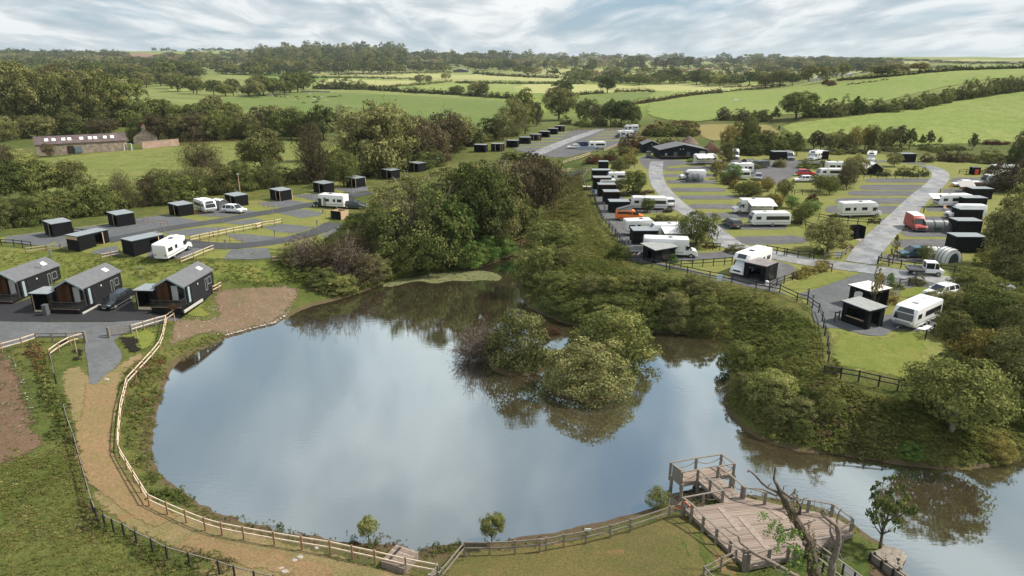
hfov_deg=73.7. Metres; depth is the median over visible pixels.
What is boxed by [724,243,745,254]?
bush
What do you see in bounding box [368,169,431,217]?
tree
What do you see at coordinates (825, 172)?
touring caravan
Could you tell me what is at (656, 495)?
bush
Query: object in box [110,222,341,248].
tarmac road
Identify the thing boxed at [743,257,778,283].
round holed shelter
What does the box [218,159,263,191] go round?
bush
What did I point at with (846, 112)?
bush
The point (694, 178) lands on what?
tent
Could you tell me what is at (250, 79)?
tree
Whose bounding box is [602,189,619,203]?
storage shed
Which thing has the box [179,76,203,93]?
tree
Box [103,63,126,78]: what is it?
tree
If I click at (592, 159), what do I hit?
bush
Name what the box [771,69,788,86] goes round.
tree
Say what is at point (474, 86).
tree
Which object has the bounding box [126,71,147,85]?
tree
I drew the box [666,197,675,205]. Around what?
parked car
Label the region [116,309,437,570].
fence
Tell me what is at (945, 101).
bush
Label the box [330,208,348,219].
log bay
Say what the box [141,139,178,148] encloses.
garden wall
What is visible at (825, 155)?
storage shed
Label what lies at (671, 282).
bush
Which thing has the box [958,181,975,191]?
van awning
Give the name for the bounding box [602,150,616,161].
bush
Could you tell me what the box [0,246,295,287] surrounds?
embankment
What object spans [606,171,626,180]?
touring caravan
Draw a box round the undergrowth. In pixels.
[518,173,1023,470]
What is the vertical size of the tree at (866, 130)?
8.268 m
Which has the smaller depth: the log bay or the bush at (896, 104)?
the log bay
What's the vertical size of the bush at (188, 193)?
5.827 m
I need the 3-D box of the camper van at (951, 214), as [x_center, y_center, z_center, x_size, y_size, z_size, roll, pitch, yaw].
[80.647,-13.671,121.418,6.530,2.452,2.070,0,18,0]
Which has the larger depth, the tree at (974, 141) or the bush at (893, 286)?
the tree at (974, 141)
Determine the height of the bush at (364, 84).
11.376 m
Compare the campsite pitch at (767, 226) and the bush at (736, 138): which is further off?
the bush at (736, 138)
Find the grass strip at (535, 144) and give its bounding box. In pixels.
[519,143,553,144]
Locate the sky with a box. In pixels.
[0,0,1023,60]
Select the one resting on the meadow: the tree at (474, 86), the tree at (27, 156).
the tree at (27, 156)
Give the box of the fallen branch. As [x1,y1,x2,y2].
[708,526,799,575]
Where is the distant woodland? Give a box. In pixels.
[0,40,1023,84]
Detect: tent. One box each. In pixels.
[213,198,227,210]
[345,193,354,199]
[686,173,702,182]
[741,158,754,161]
[923,219,952,232]
[933,246,961,262]
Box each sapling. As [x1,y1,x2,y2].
[70,324,77,353]
[167,302,176,320]
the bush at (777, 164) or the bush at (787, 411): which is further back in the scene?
the bush at (777, 164)
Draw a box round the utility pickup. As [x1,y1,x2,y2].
[905,260,944,276]
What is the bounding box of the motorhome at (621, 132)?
[614,130,633,137]
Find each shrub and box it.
[542,227,576,249]
[578,273,605,293]
[607,243,633,260]
[615,277,648,302]
[655,287,691,312]
[690,292,723,319]
[727,368,746,394]
[735,353,751,368]
[745,393,770,417]
[764,407,791,432]
[789,415,814,440]
[809,396,826,414]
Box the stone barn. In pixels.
[33,132,127,155]
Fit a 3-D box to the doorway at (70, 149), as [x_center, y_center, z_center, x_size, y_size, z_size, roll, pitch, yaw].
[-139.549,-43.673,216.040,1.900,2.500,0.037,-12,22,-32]
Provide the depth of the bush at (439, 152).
186.56 m
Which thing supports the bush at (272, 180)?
on the ground at (858, 545)
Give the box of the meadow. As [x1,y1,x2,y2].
[22,140,340,199]
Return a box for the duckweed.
[383,271,500,286]
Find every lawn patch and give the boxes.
[119,328,158,352]
[186,303,209,316]
[785,273,850,289]
[898,286,928,297]
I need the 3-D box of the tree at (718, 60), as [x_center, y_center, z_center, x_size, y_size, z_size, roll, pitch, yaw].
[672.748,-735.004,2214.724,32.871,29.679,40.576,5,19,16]
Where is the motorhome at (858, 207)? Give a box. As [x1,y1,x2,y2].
[837,200,881,217]
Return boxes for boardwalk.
[825,555,858,575]
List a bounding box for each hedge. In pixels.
[312,82,522,98]
[315,75,414,79]
[329,70,451,74]
[370,79,451,87]
[455,80,585,83]
[472,69,559,77]
[572,89,603,94]
[614,87,654,91]
[630,87,722,105]
[723,84,784,91]
[724,83,784,87]
[836,71,916,80]
[849,78,888,83]
[917,63,1023,73]
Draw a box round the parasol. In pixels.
[929,246,939,258]
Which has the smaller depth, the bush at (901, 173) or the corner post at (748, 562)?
the corner post at (748, 562)
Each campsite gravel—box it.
[5,224,138,246]
[92,246,118,255]
[107,215,198,230]
[146,247,201,258]
[164,227,230,235]
[195,210,254,216]
[223,219,263,223]
[224,234,281,241]
[225,248,270,258]
[260,200,306,206]
[263,224,313,232]
[279,209,322,217]
[292,192,358,200]
[320,226,340,236]
[334,186,367,192]
[514,128,637,157]
[595,190,650,262]
[602,211,619,220]
[618,231,629,240]
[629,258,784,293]
[632,207,674,212]
[633,250,734,262]
[680,161,797,183]
[729,262,796,289]
[800,273,968,328]
[842,314,935,335]
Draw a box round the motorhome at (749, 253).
[729,245,771,274]
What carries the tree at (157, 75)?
on the ground at (858, 545)
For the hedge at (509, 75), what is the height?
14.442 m
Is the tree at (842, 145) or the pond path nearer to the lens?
the pond path
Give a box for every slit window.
[22,281,27,296]
[88,288,92,303]
[187,286,190,301]
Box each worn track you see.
[74,383,178,526]
[178,533,332,575]
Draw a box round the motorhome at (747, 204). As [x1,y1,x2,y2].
[731,198,777,213]
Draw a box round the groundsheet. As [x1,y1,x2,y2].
[906,324,932,331]
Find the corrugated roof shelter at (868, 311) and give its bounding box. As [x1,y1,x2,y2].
[841,296,887,329]
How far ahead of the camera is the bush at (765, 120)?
273.69 m
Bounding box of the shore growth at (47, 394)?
[16,332,871,575]
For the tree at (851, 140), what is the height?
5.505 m
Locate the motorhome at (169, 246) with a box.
[151,234,191,258]
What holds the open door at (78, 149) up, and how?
in the stone barn
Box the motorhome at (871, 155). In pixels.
[866,150,876,161]
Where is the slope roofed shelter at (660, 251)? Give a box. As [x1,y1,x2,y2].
[640,241,678,262]
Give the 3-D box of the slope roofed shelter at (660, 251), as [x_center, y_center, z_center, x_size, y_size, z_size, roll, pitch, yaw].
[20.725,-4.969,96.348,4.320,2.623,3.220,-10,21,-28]
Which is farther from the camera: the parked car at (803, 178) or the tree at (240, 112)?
the tree at (240, 112)
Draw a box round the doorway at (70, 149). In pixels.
[67,146,74,153]
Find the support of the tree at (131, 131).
on the ground at (858, 545)
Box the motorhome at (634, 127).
[622,124,638,131]
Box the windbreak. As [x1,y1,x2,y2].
[576,146,594,149]
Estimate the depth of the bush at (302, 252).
98.25 m
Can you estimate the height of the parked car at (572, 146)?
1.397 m
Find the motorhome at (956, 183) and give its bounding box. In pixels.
[950,179,972,186]
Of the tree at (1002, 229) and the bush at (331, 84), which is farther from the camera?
the bush at (331, 84)
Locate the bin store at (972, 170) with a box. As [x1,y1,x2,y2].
[968,166,981,174]
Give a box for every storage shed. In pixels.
[42,217,73,236]
[65,228,109,251]
[106,209,135,226]
[120,232,163,256]
[167,200,193,216]
[224,192,248,205]
[270,187,292,200]
[313,180,334,192]
[346,175,365,187]
[381,168,399,179]
[408,161,425,171]
[474,144,487,152]
[491,143,504,151]
[506,140,518,147]
[519,136,530,143]
[530,134,540,140]
[539,131,549,137]
[547,128,557,133]
[555,125,564,131]
[591,169,610,180]
[592,176,611,188]
[597,182,615,195]
[598,160,608,168]
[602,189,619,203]
[608,199,629,212]
[629,226,658,244]
[769,151,786,159]
[816,150,829,159]
[900,153,916,161]
[945,232,985,252]
[949,217,982,232]
[951,206,983,219]
[958,195,988,204]
[964,186,993,198]
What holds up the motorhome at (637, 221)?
on the campsite lawn at (933, 344)
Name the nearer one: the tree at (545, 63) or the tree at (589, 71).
the tree at (589, 71)
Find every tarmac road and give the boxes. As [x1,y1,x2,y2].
[109,191,371,241]
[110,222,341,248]
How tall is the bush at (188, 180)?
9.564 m
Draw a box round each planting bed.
[71,349,83,359]
[120,336,140,351]
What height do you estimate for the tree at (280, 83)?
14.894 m
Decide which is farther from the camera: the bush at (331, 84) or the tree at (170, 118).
the bush at (331, 84)
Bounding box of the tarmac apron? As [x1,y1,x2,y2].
[0,298,163,321]
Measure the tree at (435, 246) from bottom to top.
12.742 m
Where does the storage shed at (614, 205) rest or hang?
on the ground at (858, 545)
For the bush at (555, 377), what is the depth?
66.07 m
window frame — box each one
[47,273,51,284]
[51,271,57,278]
[110,280,114,291]
[114,277,118,285]
[204,278,207,289]
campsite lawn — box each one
[0,181,353,258]
[608,151,1023,370]
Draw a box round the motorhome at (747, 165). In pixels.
[726,162,753,171]
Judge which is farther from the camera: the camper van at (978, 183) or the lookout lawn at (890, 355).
the camper van at (978, 183)
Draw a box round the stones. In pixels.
[1,289,298,425]
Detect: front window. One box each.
[205,203,215,207]
[893,311,913,321]
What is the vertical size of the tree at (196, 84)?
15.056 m
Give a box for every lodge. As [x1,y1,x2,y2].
[0,257,60,303]
[50,262,122,313]
[150,261,214,313]
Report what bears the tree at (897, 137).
on the ground at (858, 545)
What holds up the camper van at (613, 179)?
on the campsite gravel
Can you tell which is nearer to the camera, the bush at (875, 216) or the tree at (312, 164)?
the bush at (875, 216)
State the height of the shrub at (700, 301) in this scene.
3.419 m
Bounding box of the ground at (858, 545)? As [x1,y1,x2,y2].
[0,51,1023,575]
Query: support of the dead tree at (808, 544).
on the ground at (858, 545)
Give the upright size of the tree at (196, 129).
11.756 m
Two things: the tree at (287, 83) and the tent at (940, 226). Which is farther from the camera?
the tree at (287, 83)
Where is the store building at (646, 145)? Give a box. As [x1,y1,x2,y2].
[639,139,659,152]
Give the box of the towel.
[716,274,722,281]
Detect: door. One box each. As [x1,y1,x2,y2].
[8,280,16,293]
[72,287,80,301]
[75,146,81,152]
[79,289,87,301]
[171,286,178,299]
[178,286,186,299]
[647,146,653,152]
[948,253,958,262]
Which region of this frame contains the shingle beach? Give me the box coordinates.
[169,285,299,344]
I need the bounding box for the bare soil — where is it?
[0,355,44,462]
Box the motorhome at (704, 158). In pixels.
[693,153,716,163]
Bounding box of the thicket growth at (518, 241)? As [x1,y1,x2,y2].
[277,211,1023,399]
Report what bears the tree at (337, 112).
on the ground at (858, 545)
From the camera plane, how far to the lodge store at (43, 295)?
83.11 m
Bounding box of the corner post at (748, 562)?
[741,547,750,572]
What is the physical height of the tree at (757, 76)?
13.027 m
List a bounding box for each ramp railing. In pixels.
[815,542,861,575]
[818,557,841,575]
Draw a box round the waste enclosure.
[848,224,865,240]
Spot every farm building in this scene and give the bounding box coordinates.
[453,69,468,71]
[812,76,822,81]
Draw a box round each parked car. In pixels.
[98,288,134,308]
[221,203,246,213]
[345,200,366,208]
[567,144,579,148]
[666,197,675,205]
[721,218,742,227]
[754,172,762,179]
[793,175,812,181]
[795,169,815,175]
[896,245,928,257]
[922,281,961,297]
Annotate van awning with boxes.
[929,193,954,207]
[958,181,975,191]
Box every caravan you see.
[193,197,216,213]
[587,141,605,148]
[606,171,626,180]
[629,195,667,209]
[727,169,750,179]
[744,210,790,226]
[815,168,841,176]
[824,161,843,167]
[891,294,942,330]
[929,193,972,205]
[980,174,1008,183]
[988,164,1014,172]
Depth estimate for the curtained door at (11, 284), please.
87.56 m
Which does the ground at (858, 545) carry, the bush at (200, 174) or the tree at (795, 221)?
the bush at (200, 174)
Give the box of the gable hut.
[861,161,884,174]
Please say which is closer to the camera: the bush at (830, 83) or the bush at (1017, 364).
the bush at (1017, 364)
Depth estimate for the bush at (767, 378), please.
61.04 m
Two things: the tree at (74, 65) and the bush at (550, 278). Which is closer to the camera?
the bush at (550, 278)
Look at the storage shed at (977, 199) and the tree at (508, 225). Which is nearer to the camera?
the tree at (508, 225)
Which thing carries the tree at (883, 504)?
on the ground at (858, 545)
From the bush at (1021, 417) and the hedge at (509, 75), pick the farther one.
the hedge at (509, 75)
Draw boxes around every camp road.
[527,129,604,155]
[648,161,740,242]
[713,240,1019,289]
[770,160,925,164]
[845,165,949,264]
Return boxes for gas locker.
[40,304,49,315]
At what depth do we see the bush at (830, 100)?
274.05 m
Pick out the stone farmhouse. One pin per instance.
(143, 135)
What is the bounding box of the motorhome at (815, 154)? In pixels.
[807,149,823,159]
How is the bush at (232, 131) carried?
on the ground at (858, 545)
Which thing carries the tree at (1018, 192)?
on the campsite lawn at (933, 344)
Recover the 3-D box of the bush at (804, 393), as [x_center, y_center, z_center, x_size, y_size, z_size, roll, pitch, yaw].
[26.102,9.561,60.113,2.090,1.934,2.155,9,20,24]
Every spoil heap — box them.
[681,136,698,144]
[704,141,720,152]
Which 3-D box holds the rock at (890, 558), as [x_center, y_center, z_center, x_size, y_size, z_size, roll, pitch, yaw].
[24.572,17.814,44.313,1.105,0.700,1.673,9,20,26]
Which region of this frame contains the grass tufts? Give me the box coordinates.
[0,145,997,575]
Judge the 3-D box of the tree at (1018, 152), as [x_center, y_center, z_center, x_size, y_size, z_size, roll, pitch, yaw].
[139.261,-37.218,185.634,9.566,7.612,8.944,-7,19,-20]
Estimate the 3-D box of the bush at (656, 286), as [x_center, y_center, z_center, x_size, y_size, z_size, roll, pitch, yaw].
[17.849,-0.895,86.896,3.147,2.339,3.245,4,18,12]
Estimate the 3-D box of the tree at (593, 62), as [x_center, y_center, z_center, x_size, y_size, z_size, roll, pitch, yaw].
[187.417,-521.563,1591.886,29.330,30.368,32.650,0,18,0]
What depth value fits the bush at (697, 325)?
81.59 m
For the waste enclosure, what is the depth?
107.51 m
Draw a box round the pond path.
[60,353,412,575]
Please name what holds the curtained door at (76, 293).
in the lodge at (86, 291)
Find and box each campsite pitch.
[663,174,712,176]
[665,168,710,170]
[666,180,716,182]
[671,188,725,191]
[679,195,737,198]
[689,204,734,208]
[705,213,748,217]
[717,224,786,228]
[734,235,808,243]
[825,206,897,212]
[835,198,906,203]
[848,191,914,195]
[860,185,922,189]
[866,178,928,181]
[882,254,938,261]
[892,239,945,246]
[902,228,946,236]
[925,217,948,220]
[927,206,951,210]
[943,188,993,192]
[951,177,980,181]
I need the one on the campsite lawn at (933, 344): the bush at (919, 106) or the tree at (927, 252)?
the tree at (927, 252)
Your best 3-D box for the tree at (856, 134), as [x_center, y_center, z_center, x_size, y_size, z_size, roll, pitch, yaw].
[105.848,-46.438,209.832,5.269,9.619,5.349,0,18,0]
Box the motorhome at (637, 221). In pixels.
[622,217,653,233]
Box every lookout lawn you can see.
[444,515,739,575]
[831,332,925,376]
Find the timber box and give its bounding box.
[381,545,418,573]
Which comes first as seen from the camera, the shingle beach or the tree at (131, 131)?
the shingle beach
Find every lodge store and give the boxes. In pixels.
[27,286,59,311]
[132,283,161,309]
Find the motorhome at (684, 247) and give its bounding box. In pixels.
[642,235,697,257]
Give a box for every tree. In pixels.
[0,53,48,124]
[0,59,31,124]
[0,64,26,120]
[0,115,22,141]
[0,142,13,163]
[0,148,39,163]
[0,159,32,200]
[1,158,64,196]
[2,126,31,139]
[15,113,51,136]
[22,63,65,116]
[24,116,59,135]
[34,54,80,84]
[34,68,86,120]
[39,143,56,156]
[40,67,85,125]
[46,158,92,194]
[47,159,86,172]
[49,120,73,135]
[52,106,83,135]
[53,63,75,73]
[61,118,96,134]
[62,68,123,126]
[65,62,84,71]
[76,61,93,75]
[77,72,128,126]
[78,64,122,91]
[83,118,122,133]
[93,62,116,76]
[99,74,154,126]
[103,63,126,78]
[107,166,136,194]
[123,111,152,143]
[124,63,150,76]
[125,63,149,75]
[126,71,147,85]
[131,175,158,191]
[135,72,155,86]
[136,68,157,84]
[137,112,170,139]
[145,163,172,188]
[148,99,169,117]
[149,99,172,116]
[150,60,177,72]
[151,72,166,85]
[156,104,182,118]
[161,72,177,88]
[161,110,190,138]
[162,168,188,185]
[165,73,185,91]
[165,113,192,140]
[166,70,185,77]
[171,60,192,76]
[173,133,222,170]
[176,167,205,182]
[178,104,208,119]
[178,110,212,141]
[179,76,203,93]
[179,165,213,180]
[181,61,201,76]
[184,102,216,118]
[186,77,202,93]
[197,154,224,182]
[199,95,224,113]
[200,108,234,140]
[202,79,222,94]
[211,110,237,139]
[212,83,234,95]
[222,102,243,116]
[223,78,240,95]
[225,110,245,138]
[226,160,246,168]
[231,112,259,136]
[232,128,285,171]
[239,85,254,96]
[247,80,266,96]
[247,106,266,137]
[248,74,268,95]
[253,75,276,95]
[253,104,286,122]
[256,108,279,137]
[264,78,286,94]
[264,107,308,139]
[274,80,296,94]
[278,72,299,92]
[283,111,310,136]
[285,101,305,126]
[287,119,334,184]
[289,72,313,91]
[293,70,318,89]
[296,120,322,160]
[304,104,341,139]
[319,99,410,178]
[325,140,360,186]
[333,96,369,154]
[335,103,342,131]
[356,203,402,247]
[356,514,379,539]
[357,90,420,167]
[367,186,407,227]
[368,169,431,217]
[369,200,439,266]
[390,111,434,159]
[393,194,437,244]
[394,182,477,269]
[413,119,452,161]
[414,74,426,81]
[417,161,516,232]
[424,75,432,81]
[428,104,467,154]
[432,200,479,247]
[441,72,450,78]
[441,162,517,240]
[446,112,476,151]
[447,85,465,92]
[460,158,532,232]
[461,127,482,145]
[467,81,482,93]
[474,187,524,252]
[476,81,489,93]
[476,117,505,136]
[478,511,505,541]
[491,111,516,139]
[491,153,541,208]
[498,94,530,133]
[510,87,536,133]
[513,200,544,239]
[517,148,564,218]
[531,101,543,125]
[539,151,573,199]
[541,86,579,120]
[542,58,551,69]
[548,60,562,69]
[550,80,573,94]
[557,56,564,68]
[565,70,575,76]
[568,56,580,65]
[575,97,598,122]
[578,69,595,75]
[586,57,597,68]
[588,103,603,121]
[597,75,617,92]
[599,98,618,125]
[602,66,622,75]
[609,99,631,123]
[610,56,624,67]
[610,157,626,170]
[613,181,626,191]
[616,170,647,194]
[621,74,634,82]
[622,105,642,123]
[623,56,636,68]
[629,73,647,84]
[632,55,645,69]
[639,197,655,210]
[650,72,662,82]
[654,57,659,67]
[658,59,667,68]
[664,57,677,66]
[665,67,682,79]
[674,53,683,64]
[674,210,723,248]
[683,56,695,68]
[688,69,703,84]
[693,58,703,64]
[700,72,716,85]
[709,73,729,85]
[714,57,723,62]
[717,120,739,151]
[717,139,736,167]
[725,163,743,179]
[727,73,740,84]
[731,121,744,139]
[736,180,759,196]
[741,71,756,83]
[741,113,759,139]
[743,114,760,143]
[745,465,820,575]
[750,194,764,197]
[752,72,770,86]
[758,73,775,87]
[758,129,774,143]
[760,176,773,187]
[761,178,775,190]
[764,193,784,209]
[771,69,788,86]
[774,196,781,209]
[776,178,795,197]
[778,90,821,118]
[784,195,799,207]
[786,72,800,84]
[789,131,806,155]
[790,202,815,223]
[791,214,802,224]
[796,64,819,81]
[801,198,823,214]
[802,216,853,251]
[807,130,821,148]
[809,175,830,190]
[812,131,830,149]
[814,501,852,575]
[815,65,840,81]
[820,175,840,193]
[823,132,841,150]
[834,128,846,148]
[836,135,853,147]
[837,63,852,75]
[838,163,857,188]
[839,134,857,149]
[842,154,872,181]
[847,124,866,151]
[859,125,874,149]
[864,124,884,149]
[865,475,918,548]
[870,65,884,75]
[871,265,885,301]
[877,128,895,149]
[879,126,905,147]
[886,152,904,166]
[886,273,894,284]
[887,235,901,263]
[894,356,1023,433]
[895,125,909,147]
[904,128,918,148]
[909,62,930,69]
[917,244,937,260]
[918,134,925,145]
[925,130,935,143]
[968,132,980,149]
[981,157,1023,193]
[981,196,1023,263]
[992,178,1023,234]
[1005,137,1023,162]
[1009,130,1023,153]
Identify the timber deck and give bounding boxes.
[669,466,853,570]
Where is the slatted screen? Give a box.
[672,464,682,481]
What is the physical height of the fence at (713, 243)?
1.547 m
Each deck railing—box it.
[668,454,743,497]
[679,469,746,572]
[742,486,854,531]
[749,544,795,567]
[814,534,844,553]
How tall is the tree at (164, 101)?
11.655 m
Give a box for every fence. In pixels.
[0,239,31,248]
[0,333,34,352]
[24,243,66,252]
[34,332,82,341]
[47,333,82,358]
[48,352,56,383]
[62,403,98,520]
[100,250,120,259]
[102,513,273,575]
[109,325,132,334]
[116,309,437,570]
[130,314,167,329]
[169,234,242,242]
[180,244,214,264]
[189,218,281,241]
[212,281,221,293]
[428,564,438,575]
[438,541,464,575]
[465,502,685,555]
[561,167,588,171]
[563,152,590,162]
[584,185,830,361]
[621,191,653,195]
[635,208,670,213]
[669,257,732,269]
[690,242,720,249]
[702,549,737,575]
[767,245,814,258]
[769,269,801,291]
[818,213,880,224]
[823,365,908,390]
[824,244,851,258]
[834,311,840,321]
[863,172,928,177]
[877,256,989,275]
[899,276,916,286]
[924,324,935,339]
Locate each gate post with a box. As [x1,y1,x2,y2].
[82,331,87,342]
[106,327,110,337]
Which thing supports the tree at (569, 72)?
on the ground at (858, 545)
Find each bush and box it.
[0,195,18,227]
[0,196,22,229]
[10,195,49,226]
[17,190,67,225]
[27,191,71,215]
[33,190,69,218]
[42,189,86,219]
[65,187,104,217]
[71,190,109,216]
[80,178,119,214]
[99,184,131,212]
[105,172,141,207]
[110,177,144,208]
[132,178,182,207]
[147,175,182,205]
[164,156,207,194]
[164,175,208,202]
[178,134,194,141]
[184,166,214,194]
[204,163,242,195]
[212,165,258,192]
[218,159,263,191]
[227,128,241,138]
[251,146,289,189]
[257,172,280,187]
[275,243,300,264]
[277,166,295,184]
[280,230,327,268]
[287,166,312,184]
[297,228,351,273]
[301,166,323,181]
[302,266,336,288]
[316,79,329,86]
[316,225,372,278]
[317,151,339,179]
[323,273,359,294]
[327,218,380,256]
[329,80,340,87]
[333,77,347,87]
[340,76,353,86]
[341,253,384,285]
[354,79,368,86]
[355,163,371,176]
[363,252,392,282]
[379,247,398,268]
[389,243,417,274]
[397,244,425,269]
[398,152,416,169]
[406,151,435,169]
[421,145,446,165]
[421,151,445,166]
[425,253,444,269]
[434,235,467,264]
[442,235,465,263]
[446,314,501,365]
[448,143,465,149]
[457,240,486,268]
[466,241,490,264]
[474,235,500,260]
[477,128,488,142]
[481,128,497,139]
[482,307,557,373]
[485,132,495,141]
[489,235,518,256]
[500,152,516,159]
[505,124,519,136]
[505,151,521,159]
[510,240,565,286]
[514,255,528,271]
[518,152,534,160]
[522,219,583,249]
[538,292,566,313]
[539,270,571,294]
[540,336,636,407]
[544,325,562,335]
[554,244,575,265]
[558,301,584,320]
[559,114,571,124]
[563,303,665,374]
[568,298,594,319]
[579,120,591,126]
[583,154,597,163]
[584,293,611,316]
[585,155,600,164]
[591,117,603,125]
[596,118,608,126]
[597,275,620,291]
[598,295,638,315]
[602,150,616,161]
[610,120,620,126]
[611,292,641,319]
[616,140,632,150]
[618,146,637,155]
[618,154,634,165]
[619,133,634,144]
[619,146,635,154]
[621,119,630,127]
[623,132,641,146]
[625,154,638,163]
[625,272,655,290]
[634,137,650,148]
[636,301,669,330]
[641,124,662,135]
[642,271,663,292]
[644,485,671,511]
[646,124,665,136]
[650,214,665,221]
[652,213,669,220]
[653,120,671,131]
[656,122,678,136]
[659,273,688,292]
[659,294,693,329]
[659,301,693,333]
[660,135,672,142]
[662,215,677,221]
[664,121,682,134]
[667,254,678,263]
[675,125,693,134]
[679,121,698,136]
[680,273,706,294]
[681,125,700,135]
[682,120,699,127]
[687,273,718,293]
[687,294,723,334]
[703,242,714,248]
[709,155,728,169]
[709,163,717,171]
[712,169,722,178]
[715,339,756,374]
[716,107,731,115]
[716,110,731,120]
[718,168,728,181]
[720,175,732,184]
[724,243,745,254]
[726,135,747,155]
[728,178,737,188]
[730,108,743,120]
[730,170,739,180]
[731,138,752,155]
[739,110,755,121]
[739,368,770,393]
[743,367,800,408]
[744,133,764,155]
[748,110,760,118]
[748,183,763,196]
[753,162,762,168]
[757,109,772,121]
[757,110,768,119]
[758,132,783,154]
[761,387,808,424]
[770,106,781,117]
[770,135,790,150]
[772,158,786,166]
[772,161,784,167]
[775,140,791,150]
[780,134,801,150]
[781,131,798,151]
[788,395,821,422]
[790,269,803,279]
[795,159,822,169]
[798,271,808,278]
[798,387,820,411]
[801,266,817,274]
[802,104,824,117]
[802,265,812,275]
[806,194,818,200]
[809,261,827,272]
[811,244,824,254]
[812,381,845,417]
[813,259,827,270]
[814,104,829,116]
[821,101,843,117]
[823,98,840,115]
[825,356,843,375]
[827,81,836,85]
[828,148,846,154]
[829,103,848,116]
[837,241,853,248]
[839,94,855,114]
[839,146,850,152]
[844,149,857,154]
[845,100,859,114]
[850,96,868,114]
[863,98,884,112]
[869,214,879,223]
[872,97,888,112]
[876,169,890,176]
[877,295,899,305]
[885,99,904,111]
[885,146,901,151]
[886,282,905,290]
[888,289,900,301]
[889,98,903,110]
[894,166,910,175]
[895,94,913,109]
[896,440,926,462]
[904,96,926,109]
[906,166,921,176]
[907,274,928,286]
[914,91,931,107]
[916,144,938,150]
[917,153,934,162]
[919,167,929,176]
[925,93,942,105]
[925,288,965,307]
[925,349,963,380]
[928,305,976,342]
[929,147,944,152]
[934,151,953,161]
[935,90,953,103]
[935,144,950,150]
[939,86,955,100]
[942,151,959,161]
[942,293,987,317]
[944,265,1005,296]
[948,151,966,162]
[950,144,966,150]
[950,328,1018,373]
[952,79,974,99]
[954,153,974,159]
[956,279,1023,329]
[959,79,979,98]
[966,153,991,163]
[970,77,984,97]
[971,324,1023,393]
[976,77,994,96]
[977,147,1006,163]
[977,380,1022,422]
[981,236,1023,281]
[981,429,1020,464]
[982,139,994,144]
[986,78,1002,94]
[992,78,1010,93]
[993,291,1023,337]
[999,75,1022,93]
[1006,384,1023,425]
[1007,78,1023,91]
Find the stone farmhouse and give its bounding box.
[133,124,157,143]
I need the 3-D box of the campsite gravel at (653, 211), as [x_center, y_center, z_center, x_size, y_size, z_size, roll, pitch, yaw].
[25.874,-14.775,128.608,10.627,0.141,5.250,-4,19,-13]
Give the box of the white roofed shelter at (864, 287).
[848,280,892,305]
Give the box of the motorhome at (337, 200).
[313,192,348,207]
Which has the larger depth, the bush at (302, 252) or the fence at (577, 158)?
the fence at (577, 158)
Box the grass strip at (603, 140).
[586,140,622,140]
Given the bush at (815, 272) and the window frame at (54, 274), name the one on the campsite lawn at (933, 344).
the bush at (815, 272)
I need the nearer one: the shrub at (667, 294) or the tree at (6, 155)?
the shrub at (667, 294)
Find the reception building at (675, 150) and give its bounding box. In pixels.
[652,141,707,159]
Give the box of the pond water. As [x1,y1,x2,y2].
[152,255,1023,575]
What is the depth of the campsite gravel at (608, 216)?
122.53 m
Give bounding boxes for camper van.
[576,141,586,145]
[600,178,616,183]
[615,204,643,220]
[679,169,705,179]
[731,149,739,158]
[752,160,769,168]
[784,150,794,159]
[903,211,927,230]
[943,203,987,217]
[959,181,990,189]
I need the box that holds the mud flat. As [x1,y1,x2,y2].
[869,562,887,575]
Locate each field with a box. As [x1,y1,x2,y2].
[81,53,178,59]
[166,86,198,90]
[219,92,511,127]
[317,78,415,87]
[365,74,527,80]
[416,84,525,92]
[514,84,638,93]
[515,77,589,80]
[574,92,655,109]
[644,85,730,91]
[645,68,1023,120]
[690,124,780,139]
[782,92,1023,144]
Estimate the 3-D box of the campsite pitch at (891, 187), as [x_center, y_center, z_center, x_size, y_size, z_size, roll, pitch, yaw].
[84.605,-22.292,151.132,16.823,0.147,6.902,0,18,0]
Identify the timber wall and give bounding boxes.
[868,552,903,575]
[873,551,908,575]
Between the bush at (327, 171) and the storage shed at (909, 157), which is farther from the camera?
the storage shed at (909, 157)
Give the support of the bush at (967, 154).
on the ground at (858, 545)
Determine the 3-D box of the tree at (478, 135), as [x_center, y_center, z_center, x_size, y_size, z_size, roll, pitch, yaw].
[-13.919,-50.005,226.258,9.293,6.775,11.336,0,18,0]
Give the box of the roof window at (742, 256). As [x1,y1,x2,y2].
[737,253,746,258]
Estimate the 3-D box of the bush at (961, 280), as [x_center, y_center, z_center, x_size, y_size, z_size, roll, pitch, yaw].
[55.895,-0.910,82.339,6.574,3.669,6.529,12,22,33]
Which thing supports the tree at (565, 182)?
on the ground at (858, 545)
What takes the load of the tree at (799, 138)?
on the campsite lawn at (933, 344)
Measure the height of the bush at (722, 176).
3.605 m
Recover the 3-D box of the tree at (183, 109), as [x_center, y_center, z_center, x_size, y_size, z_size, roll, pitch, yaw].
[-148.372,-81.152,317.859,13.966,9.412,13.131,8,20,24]
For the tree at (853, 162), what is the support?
on the campsite lawn at (933, 344)
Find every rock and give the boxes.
[878,544,892,558]
[885,553,897,567]
[891,547,906,568]
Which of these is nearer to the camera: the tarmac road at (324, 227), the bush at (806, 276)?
the bush at (806, 276)
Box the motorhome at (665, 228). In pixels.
[649,222,697,241]
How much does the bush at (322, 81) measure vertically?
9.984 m
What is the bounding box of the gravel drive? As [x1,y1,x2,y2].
[0,314,179,383]
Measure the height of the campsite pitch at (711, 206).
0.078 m

